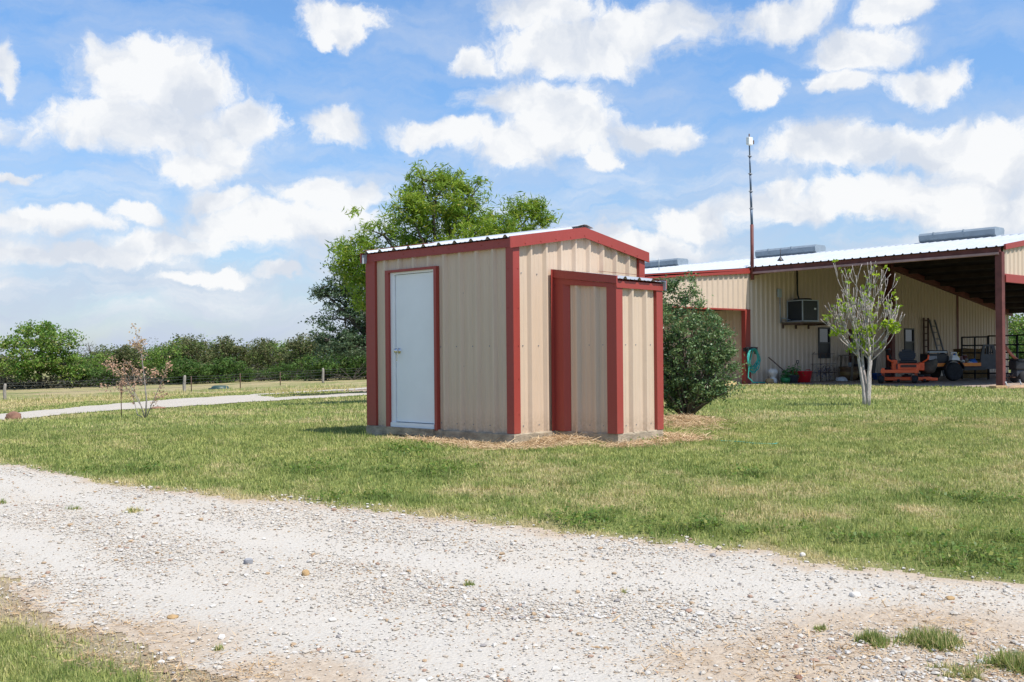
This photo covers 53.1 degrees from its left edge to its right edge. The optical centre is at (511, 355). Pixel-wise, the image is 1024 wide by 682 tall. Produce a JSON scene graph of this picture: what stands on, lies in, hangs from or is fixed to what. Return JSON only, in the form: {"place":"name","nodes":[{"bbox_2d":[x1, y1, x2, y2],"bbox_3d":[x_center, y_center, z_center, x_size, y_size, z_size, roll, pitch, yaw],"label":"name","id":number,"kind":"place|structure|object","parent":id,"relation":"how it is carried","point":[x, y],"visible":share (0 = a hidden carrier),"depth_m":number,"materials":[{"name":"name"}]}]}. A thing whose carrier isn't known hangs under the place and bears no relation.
{"place":"outdoors","nodes":[
{"label":"outdoors","id":0,"kind":"place"},
{"bbox_2d":[0,387,366,419],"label":"driveway","id":1,"kind":"structure","parent":0,"point":[192,401],"depth_m":35.98,"materials":[{"name":"white gravel"}]},
{"bbox_2d":[0,463,1023,681],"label":"gravel road","id":2,"kind":"structure","parent":0,"point":[195,594],"depth_m":6.41,"materials":[{"name":"grey gravel"}]},
{"bbox_2d":[64,504,81,509],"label":"grass tuft","id":3,"kind":"object","parent":2,"relation":"on","point":[74,507],"visible":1,"depth_m":8.99,"materials":[{"name":"plant"}]},
{"bbox_2d":[122,504,142,513],"bbox_3d":[-3.299,1.328,8.887,0.224,0.059,0.206,0,0,0],"label":"grass tuft","id":4,"kind":"object","parent":2,"relation":"on","point":[131,510],"visible":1,"depth_m":8.88,"materials":[{"name":"green plant"}]},
{"bbox_2d":[167,614,178,618],"bbox_3d":[-1.997,1.534,6.025,0.069,0.030,0.050,0,0,-7],"label":"stone","id":5,"kind":"object","parent":2,"relation":"on","point":[172,616],"visible":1,"depth_m":6.01,"materials":[{"name":"stone"}]},
{"bbox_2d":[214,642,224,651],"bbox_3d":[-1.550,1.531,5.393,0.073,0.040,0.096,0,0,-27],"label":"grass tuft","id":6,"kind":"object","parent":2,"relation":"on","point":[218,647],"visible":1,"depth_m":5.39,"materials":[{"name":"green plant"}]},
{"bbox_2d":[243,558,252,563],"bbox_3d":[-1.876,1.461,7.277,0.068,0.049,0.050,0,0,-5],"label":"stone","id":7,"kind":"object","parent":2,"relation":"on","point":[248,561],"visible":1,"depth_m":7.26,"materials":[{"name":"grey stone"}]},
{"bbox_2d":[302,569,309,575],"bbox_3d":[-1.403,1.476,6.966,0.059,0.046,0.044,0,0,-32],"label":"stone","id":8,"kind":"object","parent":2,"relation":"on","point":[305,572],"visible":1,"depth_m":6.95,"materials":[{"name":"beige stone"}]},
{"bbox_2d":[463,579,474,585],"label":"grass tuft","id":9,"kind":"object","parent":2,"relation":"on","point":[468,583],"visible":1,"depth_m":6.68,"materials":[{"name":"green plant"}]},
{"bbox_2d":[0,568,1023,681],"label":"dead litter","id":10,"kind":"object","parent":2,"relation":"on","point":[759,669],"visible":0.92,"depth_m":5.29,"materials":[{"name":"plant"}]},
{"bbox_2d":[794,674,802,679],"bbox_3d":[1.351,1.517,4.830,0.043,0.023,0.041,0,0,17],"label":"stone","id":11,"kind":"object","parent":2,"relation":"on","point":[799,676],"visible":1,"depth_m":4.82,"materials":[{"name":"stone"}]},
{"bbox_2d":[813,622,828,631],"bbox_3d":[1.712,1.499,5.668,0.092,0.045,0.112,0,0,11],"label":"grass tuft","id":12,"kind":"object","parent":2,"relation":"on","point":[820,628],"visible":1,"depth_m":5.67,"materials":[{"name":"green plant"}]},
{"bbox_2d":[849,592,860,596],"bbox_3d":[2.132,1.481,6.360,0.077,0.033,0.061,0,0,-24],"label":"stone","id":13,"kind":"object","parent":2,"relation":"on","point":[854,594],"visible":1,"depth_m":6.34,"materials":[{"name":"white stone"}]},
{"bbox_2d":[852,628,896,649],"bbox_3d":[1.911,1.481,5.429,0.244,0.081,0.293,0,0,12],"label":"grass tuft","id":14,"kind":"object","parent":2,"relation":"on","point":[875,638],"visible":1,"depth_m":5.41,"materials":[{"name":"green plant"}]},
{"bbox_2d":[888,623,968,652],"bbox_3d":[2.184,1.466,5.413,0.443,0.107,0.395,0,0,30],"label":"grass tuft","id":15,"kind":"object","parent":2,"relation":"on","point":[936,638],"visible":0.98,"depth_m":5.37,"materials":[{"name":"green plant"}]},
{"bbox_2d":[945,596,954,599],"bbox_3d":[2.685,1.484,6.278,0.060,0.025,0.044,0,0,-5],"label":"stone","id":16,"kind":"object","parent":2,"relation":"on","point":[949,597],"visible":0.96,"depth_m":6.26,"materials":[{"name":"stone"}]},
{"bbox_2d":[923,660,990,681],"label":"grass tuft","id":17,"kind":"object","parent":2,"relation":"on","point":[953,669],"visible":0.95,"depth_m":4.86,"materials":[{"name":"green plant"}]},
{"bbox_2d":[966,645,1023,676],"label":"grass tuft","id":18,"kind":"object","parent":2,"relation":"on","point":[1012,661],"visible":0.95,"depth_m":4.98,"materials":[{"name":"green plant"}]},
{"bbox_2d":[0,362,1023,681],"bbox_3d":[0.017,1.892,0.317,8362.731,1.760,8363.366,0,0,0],"label":"ground","id":19,"kind":"structure","parent":0,"point":[274,384],"depth_m":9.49,"materials":[{"name":"green plant"}]},
{"bbox_2d":[0,348,22,377],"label":"woodland tree","id":20,"kind":"object","parent":19,"relation":"on","point":[1,355],"visible":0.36,"depth_m":97.12,"materials":[{"name":"green plant"}]},
{"bbox_2d":[5,411,20,419],"bbox_3d":[-11.442,1.378,23.482,0.344,0.217,0.265,0,0,-21],"label":"boulder","id":21,"kind":"object","parent":19,"relation":"on","point":[13,415],"visible":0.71,"depth_m":23.39,"materials":[{"name":"stone"}]},
{"bbox_2d":[0,357,26,384],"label":"woodland tree","id":22,"kind":"object","parent":19,"relation":"on","point":[10,374],"visible":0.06,"depth_m":100.59,"materials":[{"name":"green plant"}]},
{"bbox_2d":[0,320,91,388],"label":"pasture tree","id":23,"kind":"object","parent":19,"relation":"on","point":[32,362],"visible":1,"depth_m":90.99,"materials":[{"name":"green plant"}]},
{"bbox_2d":[54,361,97,386],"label":"shrub","id":24,"kind":"object","parent":19,"relation":"on","point":[86,367],"visible":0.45,"depth_m":91.82,"materials":[{"name":"green plant"}]},
{"bbox_2d":[62,353,98,365],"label":"woodland tree","id":25,"kind":"object","parent":19,"relation":"on","point":[85,358],"visible":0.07,"depth_m":100.07,"materials":[{"name":"green plant"}]},
{"bbox_2d":[60,351,117,379],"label":"woodland tree","id":26,"kind":"object","parent":19,"relation":"on","point":[96,363],"visible":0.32,"depth_m":98.32,"materials":[{"name":"green plant"}]},
{"bbox_2d":[77,339,100,362],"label":"thin tree","id":27,"kind":"object","parent":19,"relation":"on","point":[90,349],"visible":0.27,"depth_m":109.31,"materials":[{"name":"grey plant"}]},
{"bbox_2d":[83,365,124,386],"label":"shrub","id":28,"kind":"object","parent":19,"relation":"on","point":[98,373],"visible":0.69,"depth_m":91.02,"materials":[{"name":"green plant"}]},
{"bbox_2d":[90,344,143,382],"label":"woodland tree","id":29,"kind":"object","parent":19,"relation":"on","point":[107,350],"visible":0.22,"depth_m":101.57,"materials":[{"name":"green plant"}]},
{"bbox_2d":[94,343,141,374],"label":"woodland tree","id":30,"kind":"object","parent":19,"relation":"on","point":[111,354],"visible":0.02,"depth_m":106.72,"materials":[{"name":"green plant"}]},
{"bbox_2d":[109,345,153,379],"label":"woodland tree","id":31,"kind":"object","parent":19,"relation":"on","point":[119,358],"visible":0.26,"depth_m":100.56,"materials":[{"name":"green plant"}]},
{"bbox_2d":[111,345,157,378],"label":"woodland tree","id":32,"kind":"object","parent":19,"relation":"on","point":[127,358],"visible":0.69,"depth_m":99.86,"materials":[{"name":"green plant"}]},
{"bbox_2d":[99,323,172,417],"bbox_3d":[-8.343,0.338,22.541,1.789,2.124,0.598,0,0,11],"label":"sapling","id":33,"kind":"object","parent":19,"relation":"on","point":[135,343],"visible":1,"depth_m":22.59,"materials":[{"name":"brown plant"}]},
{"bbox_2d":[138,336,167,359],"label":"thin tree","id":34,"kind":"object","parent":19,"relation":"on","point":[152,345],"visible":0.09,"depth_m":109.27,"materials":[{"name":"grey plant"}]},
{"bbox_2d":[131,347,174,380],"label":"woodland tree","id":35,"kind":"object","parent":19,"relation":"on","point":[160,356],"visible":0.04,"depth_m":102.38,"materials":[{"name":"green plant"}]},
{"bbox_2d":[133,341,188,379],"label":"woodland tree","id":36,"kind":"object","parent":19,"relation":"on","point":[158,360],"visible":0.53,"depth_m":97.12,"materials":[{"name":"green plant"}]},
{"bbox_2d":[142,355,194,383],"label":"shrub","id":37,"kind":"object","parent":19,"relation":"on","point":[170,373],"visible":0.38,"depth_m":91.59,"materials":[{"name":"green plant"}]},
{"bbox_2d":[145,336,211,362],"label":"woodland tree","id":38,"kind":"object","parent":19,"relation":"on","point":[188,341],"visible":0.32,"depth_m":101.13,"materials":[{"name":"green plant"}]},
{"bbox_2d":[0,368,358,399],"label":"wire fence","id":39,"kind":"object","parent":19,"relation":"on","point":[184,379],"visible":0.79,"depth_m":66.92,"materials":[{"name":"metal"}]},
{"bbox_2d":[0,354,360,389],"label":"undergrowth","id":40,"kind":"object","parent":19,"relation":"on","point":[48,383],"visible":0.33,"depth_m":92.28,"materials":[{"name":"green plant"}]},
{"bbox_2d":[1,382,366,402],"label":"field weeds","id":41,"kind":"object","parent":19,"relation":"on","point":[184,393],"visible":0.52,"depth_m":57.88,"materials":[{"name":"green plant"}]},
{"bbox_2d":[160,333,209,355],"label":"woodland tree","id":42,"kind":"object","parent":19,"relation":"on","point":[188,338],"visible":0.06,"depth_m":107.23,"materials":[{"name":"green plant"}]},
{"bbox_2d":[167,337,221,357],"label":"woodland tree","id":43,"kind":"object","parent":19,"relation":"on","point":[178,342],"visible":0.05,"depth_m":105.01,"materials":[{"name":"green plant"}]},
{"bbox_2d":[161,356,231,383],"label":"shrub","id":44,"kind":"object","parent":19,"relation":"on","point":[196,371],"visible":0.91,"depth_m":89.93,"materials":[{"name":"green plant"}]},
{"bbox_2d":[179,341,234,376],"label":"woodland tree","id":45,"kind":"object","parent":19,"relation":"on","point":[201,352],"visible":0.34,"depth_m":101.31,"materials":[{"name":"green plant"}]},
{"bbox_2d":[208,385,228,388],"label":"tank lid","id":46,"kind":"object","parent":19,"relation":"on","point":[219,387],"visible":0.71,"depth_m":73.50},
{"bbox_2d":[192,338,252,370],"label":"woodland tree","id":47,"kind":"object","parent":19,"relation":"on","point":[235,351],"visible":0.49,"depth_m":103.01,"materials":[{"name":"green plant"}]},
{"bbox_2d":[199,353,246,383],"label":"shrub","id":48,"kind":"object","parent":19,"relation":"on","point":[229,366],"visible":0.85,"depth_m":90.87,"materials":[{"name":"green plant"}]},
{"bbox_2d":[202,334,260,369],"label":"woodland tree","id":49,"kind":"object","parent":19,"relation":"on","point":[223,347],"visible":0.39,"depth_m":103.95,"materials":[{"name":"green plant"}]},
{"bbox_2d":[234,366,259,381],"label":"shrub","id":50,"kind":"object","parent":19,"relation":"on","point":[248,373],"visible":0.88,"depth_m":91.55,"materials":[{"name":"green plant"}]},
{"bbox_2d":[239,337,288,371],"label":"woodland tree","id":51,"kind":"object","parent":19,"relation":"on","point":[275,341],"visible":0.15,"depth_m":107.95,"materials":[{"name":"green plant"}]},
{"bbox_2d":[245,337,297,375],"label":"woodland tree","id":52,"kind":"object","parent":19,"relation":"on","point":[262,350],"visible":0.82,"depth_m":101.95,"materials":[{"name":"green plant"}]},
{"bbox_2d":[245,338,300,369],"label":"woodland tree","id":53,"kind":"object","parent":19,"relation":"on","point":[283,344],"visible":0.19,"depth_m":104.13,"materials":[{"name":"green plant"}]},
{"bbox_2d":[257,360,303,380],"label":"shrub","id":54,"kind":"object","parent":19,"relation":"on","point":[281,368],"visible":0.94,"depth_m":91.91,"materials":[{"name":"green plant"}]},
{"bbox_2d":[280,335,326,378],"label":"woodland tree","id":55,"kind":"object","parent":19,"relation":"on","point":[302,349],"visible":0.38,"depth_m":96.31,"materials":[{"name":"green plant"}]},
{"bbox_2d":[274,332,347,372],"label":"woodland tree","id":56,"kind":"object","parent":19,"relation":"on","point":[289,345],"visible":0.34,"depth_m":96.91,"materials":[{"name":"green plant"}]},
{"bbox_2d":[290,351,354,380],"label":"shrub","id":57,"kind":"object","parent":19,"relation":"on","point":[307,363],"visible":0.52,"depth_m":88.42,"materials":[{"name":"green plant"}]},
{"bbox_2d":[298,257,365,365],"bbox_3d":[-5.930,-1.220,42.925,6.199,5.884,3.960,0,0,0],"label":"oak tree","id":58,"kind":"object","parent":19,"relation":"on","point":[349,338],"visible":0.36,"depth_m":42.59,"materials":[{"name":"green plant"}]},
{"bbox_2d":[309,353,365,379],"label":"shrub","id":59,"kind":"object","parent":19,"relation":"on","point":[337,367],"visible":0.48,"depth_m":87.09,"materials":[{"name":"green plant"}]},
{"bbox_2d":[324,353,366,378],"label":"shrub","id":60,"kind":"object","parent":19,"relation":"on","point":[364,366],"visible":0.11,"depth_m":87.31,"materials":[{"name":"green plant"}]},
{"bbox_2d":[333,363,366,379],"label":"dead branch","id":61,"kind":"object","parent":19,"relation":"on","point":[354,376],"visible":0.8,"depth_m":85.99,"materials":[{"name":"grey plant"}]},
{"bbox_2d":[323,159,562,313],"bbox_3d":[-1.909,-2.098,29.196,6.877,7.087,3.413,0,0,0],"label":"shade tree","id":62,"kind":"object","parent":19,"relation":"on","point":[415,205],"visible":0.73,"depth_m":28.75,"materials":[{"name":"green plant"}]},
{"bbox_2d":[360,224,666,443],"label":"metal shed","id":63,"kind":"structure","parent":19,"relation":"on","point":[519,336],"depth_m":13.42,"materials":[{"name":"metal"}]},
{"bbox_2d":[394,272,433,423],"bbox_3d":[-1.364,-0.108,14.213,0.782,2.070,0.125,0,0,43],"label":"door","id":64,"kind":"structure","parent":63,"relation":"in","point":[413,351],"depth_m":14.22,"materials":[{"name":"white paint"}]},
{"bbox_2d":[55,434,1023,573],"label":"clover","id":65,"kind":"object","parent":19,"relation":"on","point":[988,551],"visible":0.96,"depth_m":8.30,"materials":[{"name":"green plant"}]},
{"bbox_2d":[386,412,736,449],"bbox_3d":[1.571,1.039,14.631,6.542,0.298,3.753,0,0,-43],"label":"straw","id":66,"kind":"object","parent":19,"relation":"on","point":[674,436],"visible":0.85,"depth_m":13.06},
{"bbox_2d":[656,270,752,414],"bbox_3d":[3.071,-0.194,17.895,2.185,2.616,1.469,0,0,23],"label":"evergreen bush","id":67,"kind":"object","parent":19,"relation":"on","point":[683,391],"visible":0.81,"depth_m":17.74,"materials":[{"name":"green plant"}]},
{"bbox_2d":[765,368,777,382],"bbox_3d":[9.771,0.752,38.532,0.396,0.550,0.726,0,0,28],"label":"garden ornament","id":68,"kind":"object","parent":19,"relation":"on","point":[772,373],"visible":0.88,"depth_m":38.52,"materials":[{"name":"white ceramic"}]},
{"bbox_2d":[780,371,791,382],"bbox_3d":[10.443,0.796,39.013,0.499,0.470,0.566,0,0,20],"label":"planter pot","id":69,"kind":"object","parent":19,"relation":"on","point":[783,379],"visible":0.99,"depth_m":38.92,"materials":[{"name":"green plastic"}]},
{"bbox_2d":[782,364,802,382],"bbox_3d":[10.775,0.648,39.267,0.877,0.765,0.890,0,0,12],"label":"potted plant","id":70,"kind":"object","parent":19,"relation":"on","point":[794,378],"visible":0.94,"depth_m":39.03,"materials":[{"name":"green plant"}]},
{"bbox_2d":[790,369,812,381],"bbox_3d":[11.246,0.775,39.768,0.843,0.493,0.843,0,0,-4],"label":"tub","id":71,"kind":"object","parent":19,"relation":"on","point":[805,375],"visible":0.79,"depth_m":39.43,"materials":[{"name":"red plastic"}]},
{"bbox_2d":[812,352,836,381],"bbox_3d":[12.386,0.429,40.703,1.164,1.190,0.458,0,0,-41],"label":"wire plant stand","id":72,"kind":"object","parent":19,"relation":"on","point":[820,372],"visible":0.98,"depth_m":40.60,"materials":[{"name":"metal"}]},
{"bbox_2d":[810,363,831,379],"bbox_3d":[12.383,0.619,40.713,1.850,0.645,0.622,0,0,-41],"label":"trailing plant","id":73,"kind":"object","parent":72,"relation":"on","point":[823,371],"visible":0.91,"depth_m":40.65,"materials":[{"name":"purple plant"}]},
{"bbox_2d":[645,227,1023,385],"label":"metal barn","id":74,"kind":"structure","parent":19,"relation":"on","point":[956,285],"depth_m":41.15,"materials":[{"name":"metal"}]},
{"bbox_2d":[746,134,753,279],"bbox_3d":[9.122,-5.584,38.945,0.274,5.449,1.773,0,0,16],"label":"antenna mast","id":75,"kind":"object","parent":74,"relation":"attached to","point":[749,141],"visible":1,"depth_m":38.32,"materials":[{"name":"grey metal"}]},
{"bbox_2d":[743,347,757,353],"bbox_3d":[8.912,-0.198,38.234,0.720,0.260,0.200,0,0,-41],"label":"hose hanger","id":76,"kind":"object","parent":74,"relation":"attached to","point":[746,349],"visible":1,"depth_m":38.05,"materials":[{"name":"black plastic"}]},
{"bbox_2d":[747,348,765,382],"bbox_3d":[9.024,0.367,38.067,0.818,1.296,0.398,0,0,-32],"label":"garden hose","id":77,"kind":"object","parent":76,"relation":"hanging from","point":[757,360],"visible":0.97,"depth_m":38.08,"materials":[{"name":"teal rubber"}]},
{"bbox_2d":[781,321,828,328],"bbox_3d":[11.492,-1.195,40.075,1.900,0.250,0.914,0,0,-41],"label":"bracket shelf","id":78,"kind":"object","parent":74,"relation":"attached to","point":[809,324],"visible":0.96,"depth_m":39.77,"materials":[{"name":"brown wood"}]},
{"bbox_2d":[787,298,818,321],"bbox_3d":[11.332,-1.784,39.903,0.860,0.920,0.860,0,0,-29],"label":"air conditioner","id":79,"kind":"object","parent":78,"relation":"on","point":[803,309],"visible":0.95,"depth_m":39.61,"materials":[{"name":"metal"}]},
{"bbox_2d":[818,327,830,357],"bbox_3d":[12.743,-0.531,41.812,0.840,1.265,0.080,0,0,-41],"label":"window","id":80,"kind":"structure","parent":74,"relation":"in","point":[824,344],"depth_m":41.81,"materials":[{"name":"black glass"}]},
{"bbox_2d":[851,331,860,378],"bbox_3d":[14.579,0.023,43.441,0.930,2.140,0.052,0,0,-41],"label":"door","id":81,"kind":"structure","parent":74,"relation":"in","point":[852,340],"depth_m":43.35,"materials":[{"name":"grey metal"}]},
{"bbox_2d":[877,348,937,382],"bbox_3d":[14.603,0.344,37.789,2.195,1.288,2.085,0,0,17],"label":"riding mower","id":82,"kind":"object","parent":74,"relation":"in","point":[908,363],"visible":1,"depth_m":37.66,"materials":[{"name":"orange metal"}]},
{"bbox_2d":[904,328,913,350],"bbox_3d":[18.002,-0.625,46.420,0.850,1.246,0.080,0,0,-41],"label":"window","id":83,"kind":"structure","parent":74,"relation":"in","point":[908,332],"depth_m":46.41,"materials":[{"name":"black glass"}]},
{"bbox_2d":[923,318,928,353],"bbox_3d":[19.091,-0.525,47.190,0.480,2.450,0.060,0,0,-41],"label":"ladder","id":84,"kind":"object","parent":74,"relation":"hanging from","point":[924,333],"visible":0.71,"depth_m":47.13,"materials":[{"name":"metal"}]},
{"bbox_2d":[931,344,995,380],"bbox_3d":[17.097,0.266,40.207,3.742,1.400,1.610,0,0,-11],"label":"utility trailer","id":85,"kind":"object","parent":74,"relation":"in","point":[953,371],"visible":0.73,"depth_m":39.79,"materials":[{"name":"black metal"}]},
{"bbox_2d":[920,350,948,362],"bbox_3d":[16.478,0.084,39.980,0.915,0.600,0.600,0,0,-11],"label":"generator","id":86,"kind":"object","parent":85,"relation":"on","point":[941,358],"visible":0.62,"depth_m":39.74,"materials":[{"name":"grey metal"}]},
{"bbox_2d":[961,336,987,378],"bbox_3d":[18.811,0.133,41.600,0.070,1.848,1.120,0,0,-41],"label":"cattle panel","id":87,"kind":"object","parent":74,"relation":"in","point":[974,352],"visible":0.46,"depth_m":41.59,"materials":[{"name":"black metal"}]},
{"bbox_2d":[834,377,847,380],"bbox_3d":[13.259,0.922,41.266,0.540,0.160,0.532,0,0,-41],"label":"dish","id":88,"kind":"object","parent":19,"relation":"on","point":[840,378],"visible":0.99,"depth_m":41.09,"materials":[{"name":"white plastic"}]},
{"bbox_2d":[839,366,858,379],"bbox_3d":[13.728,0.712,41.745,0.780,0.550,0.772,0,0,-41],"label":"glazed pot","id":89,"kind":"object","parent":19,"relation":"on","point":[845,371],"visible":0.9,"depth_m":41.45,"materials":[{"name":"ceramic"}]},
{"bbox_2d":[839,355,872,379],"bbox_3d":[14.119,0.480,42.024,1.680,1.050,0.600,0,0,-41],"label":"workbench","id":90,"kind":"object","parent":19,"relation":"on","point":[852,364],"visible":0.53,"depth_m":41.70,"materials":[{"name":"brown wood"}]},
{"bbox_2d":[821,259,904,405],"bbox_3d":[7.474,-0.457,21.680,1.836,3.156,1.324,0,0,-24],"label":"fig tree","id":91,"kind":"object","parent":19,"relation":"on","point":[866,330],"visible":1,"depth_m":21.55,"materials":[{"name":"green plant"}]},
{"bbox_2d":[856,356,876,379],"bbox_3d":[14.856,0.509,42.929,0.660,0.970,0.670,0,0,-41],"label":"trash bin","id":92,"kind":"object","parent":19,"relation":"on","point":[873,369],"visible":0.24,"depth_m":42.74,"materials":[{"name":"black plastic"}]},
{"bbox_2d":[872,373,881,378],"bbox_3d":[15.269,0.858,43.296,1.240,0.260,1.240,0,0,-41],"label":"basin","id":93,"kind":"object","parent":19,"relation":"on","point":[874,375],"visible":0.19,"depth_m":42.75,"materials":[{"name":"blue plastic"}]},
{"bbox_2d":[929,320,944,375],"bbox_3d":[19.834,-0.370,47.428,1.047,2.642,0.608,0,0,-41],"label":"ladder","id":94,"kind":"object","parent":19,"relation":"on","point":[934,338],"visible":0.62,"depth_m":47.29,"materials":[{"name":"grey metal"}]},
{"bbox_2d":[963,369,986,377],"bbox_3d":[19.737,0.633,44.002,1.309,0.702,0.673,0,0,-7],"label":"hay bale","id":95,"kind":"object","parent":19,"relation":"on","point":[977,375],"visible":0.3,"depth_m":43.72,"materials":[{"name":"plant"}]},
{"bbox_2d":[953,348,985,362],"bbox_3d":[19.729,0.009,44.001,1.314,0.693,0.673,0,0,-10],"label":"hay bale","id":96,"kind":"object","parent":95,"relation":"on","point":[970,356],"visible":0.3,"depth_m":43.72,"materials":[{"name":"plant"}]},
{"bbox_2d":[989,385,1007,388],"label":"paving slab","id":97,"kind":"structure","parent":19,"relation":"on","point":[997,387],"depth_m":30.87,"materials":[{"name":"beige stone"}]},
{"bbox_2d":[987,335,1016,378],"bbox_3d":[19.482,0.108,40.650,0.070,1.868,1.201,0,0,-38],"label":"cattle panel","id":98,"kind":"object","parent":19,"relation":"on","point":[989,372],"visible":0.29,"depth_m":40.95,"materials":[{"name":"black metal"}]},
{"bbox_2d":[1005,345,1023,382],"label":"tiller","id":99,"kind":"object","parent":19,"relation":"on","point":[1016,367],"visible":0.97,"depth_m":35.89,"materials":[{"name":"black metal"}]},
{"bbox_2d":[1006,385,1023,388],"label":"slab","id":100,"kind":"object","parent":19,"relation":"on","point":[1015,386],"visible":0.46,"depth_m":30.67,"materials":[{"name":"beige concrete"}]},
{"bbox_2d":[1008,313,1023,349],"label":"woodland tree","id":101,"kind":"object","parent":19,"relation":"on","point":[1017,324],"visible":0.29,"depth_m":74.84,"materials":[{"name":"green plant"}]},
{"bbox_2d":[1008,334,1023,358],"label":"shrub","id":102,"kind":"object","parent":19,"relation":"on","point":[1012,348],"visible":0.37,"depth_m":62.18,"materials":[{"name":"green plant"}]},
{"bbox_2d":[1008,313,1023,341],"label":"woodland tree","id":103,"kind":"object","parent":19,"relation":"on","point":[1014,324],"visible":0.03,"depth_m":76.97,"materials":[{"name":"green plant"}]},
{"bbox_2d":[1008,325,1023,343],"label":"shrub","id":104,"kind":"object","parent":19,"relation":"on","point":[1014,337],"visible":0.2,"depth_m":64.56,"materials":[{"name":"green plant"}]},
{"bbox_2d":[1016,334,1023,358],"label":"cattle panel","id":105,"kind":"object","parent":19,"relation":"on","point":[1017,344],"visible":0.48,"depth_m":40.07,"materials":[{"name":"black metal"}]},
{"bbox_2d":[0,0,1023,360],"label":"sky","id":106,"kind":"structure","parent":0,"point":[167,167],"materials":[{"name":"blue"}]},
{"bbox_2d":[949,352,959,362],"bbox_3d":[17.178,0.112,39.789,0.340,0.526,0.260,0,0,-11],"label":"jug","id":107,"kind":"object","parent":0,"point":[953,357],"visible":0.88,"depth_m":39.70,"materials":[{"name":"white plastic"}]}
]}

